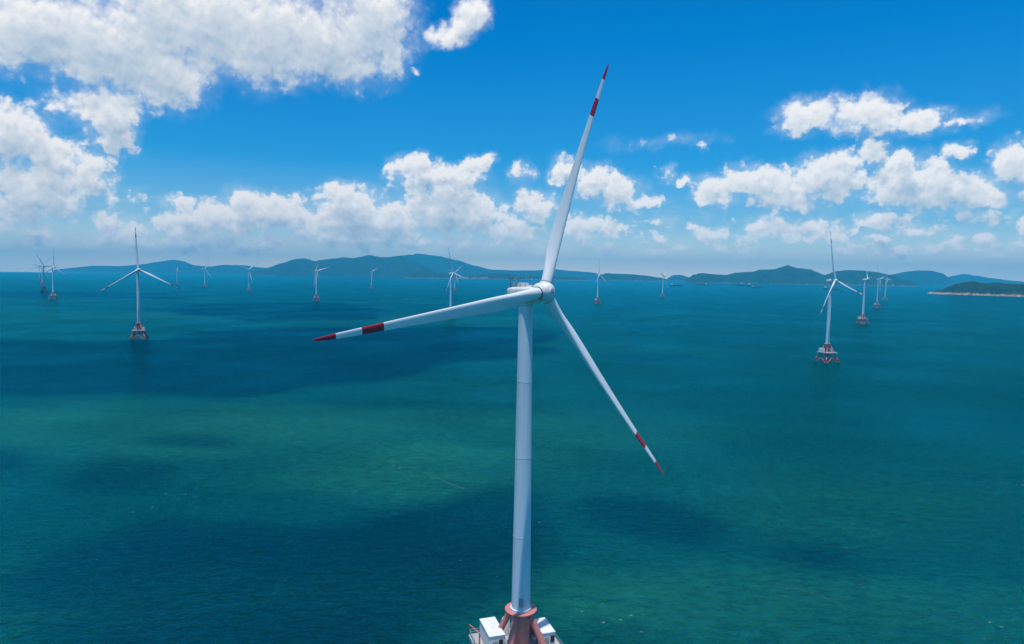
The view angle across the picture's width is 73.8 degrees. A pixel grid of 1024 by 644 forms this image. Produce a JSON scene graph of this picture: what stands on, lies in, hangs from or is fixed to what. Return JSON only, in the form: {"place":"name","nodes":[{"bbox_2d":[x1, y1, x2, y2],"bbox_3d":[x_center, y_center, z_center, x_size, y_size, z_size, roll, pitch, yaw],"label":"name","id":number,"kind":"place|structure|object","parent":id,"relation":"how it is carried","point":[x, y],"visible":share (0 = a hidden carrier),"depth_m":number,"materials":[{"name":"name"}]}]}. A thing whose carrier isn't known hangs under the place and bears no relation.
{"place":"outdoors","nodes":[
{"label":"outdoors","id":0,"kind":"place"},
{"bbox_2d":[53,260,264,273],"bbox_3d":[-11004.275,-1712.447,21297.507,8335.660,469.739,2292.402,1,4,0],"label":"hills","id":1,"kind":"structure","parent":0,"point":[166,267],"depth_m":20616.61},
{"bbox_2d":[249,255,450,276],"bbox_3d":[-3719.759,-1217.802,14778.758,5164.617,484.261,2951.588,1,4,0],"label":"hills","id":2,"kind":"structure","parent":0,"point":[397,266],"depth_m":13897.47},
{"bbox_2d":[336,254,601,278],"bbox_3d":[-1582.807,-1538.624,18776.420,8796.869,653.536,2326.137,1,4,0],"label":"back hills","id":3,"kind":"structure","parent":0,"point":[440,263],"depth_m":18302.93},
{"bbox_2d":[0,272,1023,643],"bbox_3d":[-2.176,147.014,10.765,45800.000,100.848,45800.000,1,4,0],"label":"sea","id":4,"kind":"structure","parent":0,"point":[224,458],"depth_m":346.47,"materials":[{"name":"liquid"}]},
{"bbox_2d":[37,255,49,291],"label":"wind turbine","id":5,"kind":"object","parent":4,"relation":"in","point":[44,288],"visible":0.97,"depth_m":2497.84,"materials":[{"name":"paint"}]},
{"bbox_2d":[42,256,67,299],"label":"wind turbine","id":6,"kind":"object","parent":4,"relation":"in","point":[53,294],"visible":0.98,"depth_m":1961.43,"materials":[{"name":"paint"}]},
{"bbox_2d":[99,227,179,338],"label":"wind turbine","id":7,"kind":"object","parent":4,"relation":"in","point":[138,327],"visible":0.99,"depth_m":919.64,"materials":[{"name":"paint"}]},
{"bbox_2d":[203,259,210,286],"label":"wind turbine","id":8,"kind":"object","parent":4,"relation":"on","point":[204,276],"visible":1,"depth_m":3374.77,"materials":[{"name":"paint"}]},
{"bbox_2d":[235,261,258,291],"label":"wind turbine","id":9,"kind":"object","parent":4,"relation":"on","point":[248,276],"visible":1,"depth_m":2764.71,"materials":[{"name":"paint"}]},
{"bbox_2d":[311,261,328,300],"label":"wind turbine","id":10,"kind":"object","parent":4,"relation":"in","point":[316,295],"visible":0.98,"depth_m":2096.46,"materials":[{"name":"paint"}]},
{"bbox_2d":[369,267,375,287],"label":"wind turbine","id":11,"kind":"object","parent":4,"relation":"on","point":[371,277],"visible":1,"depth_m":3457.02,"materials":[{"name":"paint"}]},
{"bbox_2d":[446,254,466,306],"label":"wind turbine","id":12,"kind":"object","parent":4,"relation":"in","point":[450,281],"visible":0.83,"depth_m":1489.92,"materials":[{"name":"paint"}]},
{"bbox_2d":[313,64,662,643],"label":"wind turbine","id":13,"kind":"object","parent":4,"relation":"in","point":[524,626],"visible":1,"depth_m":150.77,"materials":[{"name":"paint"}]},
{"bbox_2d":[404,268,588,280],"bbox_3d":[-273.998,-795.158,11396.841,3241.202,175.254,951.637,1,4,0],"label":"islet","id":14,"kind":"object","parent":4,"relation":"in","point":[425,273],"visible":0.81,"depth_m":11142.26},
{"bbox_2d":[594,269,601,303],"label":"wind turbine","id":15,"kind":"object","parent":4,"relation":"in","point":[597,299],"visible":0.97,"depth_m":2207.46,"materials":[{"name":"paint"}]},
{"bbox_2d":[598,273,669,280],"bbox_3d":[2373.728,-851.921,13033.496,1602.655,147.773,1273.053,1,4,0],"label":"coast","id":16,"kind":"structure","parent":4,"relation":"in","point":[619,277],"depth_m":12660.75},
{"bbox_2d":[660,267,667,296],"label":"wind turbine","id":17,"kind":"object","parent":4,"relation":"on","point":[662,282],"visible":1,"depth_m":2849.82,"materials":[{"name":"paint"}]},
{"bbox_2d":[668,275,688,280],"bbox_3d":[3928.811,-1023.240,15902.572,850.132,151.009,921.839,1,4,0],"label":"islet","id":18,"kind":"object","parent":4,"relation":"in","point":[677,278],"visible":0.66,"depth_m":15625.79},
{"bbox_2d":[814,231,862,362],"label":"wind turbine","id":19,"kind":"object","parent":4,"relation":"in","point":[827,350],"visible":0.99,"depth_m":774.89,"materials":[{"name":"paint"}]},
{"bbox_2d":[855,267,872,324],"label":"wind turbine","id":20,"kind":"object","parent":4,"relation":"in","point":[862,314],"visible":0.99,"depth_m":1416.11,"materials":[{"name":"paint"}]},
{"bbox_2d":[872,267,885,307],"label":"wind turbine","id":21,"kind":"object","parent":4,"relation":"in","point":[876,303],"visible":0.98,"depth_m":2192.79,"materials":[{"name":"paint"}]},
{"bbox_2d":[882,273,889,299],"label":"wind turbine","id":22,"kind":"object","parent":4,"relation":"on","point":[885,288],"visible":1,"depth_m":2855.28,"materials":[{"name":"paint"}]},
{"bbox_2d":[927,281,1023,296],"bbox_3d":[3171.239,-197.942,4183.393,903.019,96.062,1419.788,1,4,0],"label":"rocky headland","id":23,"kind":"structure","parent":4,"relation":"in","point":[988,289],"depth_m":4273.58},
{"bbox_2d":[0,0,1023,281],"label":"sky","id":24,"kind":"structure","parent":0,"point":[726,137],"materials":[{"name":"blue"}]},
{"bbox_2d":[684,265,916,285],"bbox_3d":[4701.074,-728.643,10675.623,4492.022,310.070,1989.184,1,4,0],"label":"hills","id":25,"kind":"structure","parent":0,"point":[787,274],"depth_m":10125.32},
{"bbox_2d":[892,270,955,285],"bbox_3d":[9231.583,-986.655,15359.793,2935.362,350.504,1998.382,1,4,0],"label":"blue hill","id":26,"kind":"structure","parent":0,"point":[924,277],"depth_m":14787.75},
{"bbox_2d":[949,274,1023,283],"bbox_3d":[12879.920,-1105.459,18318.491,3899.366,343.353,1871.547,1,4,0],"label":"hill","id":27,"kind":"structure","parent":0,"point":[960,278],"depth_m":17904.41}
]}

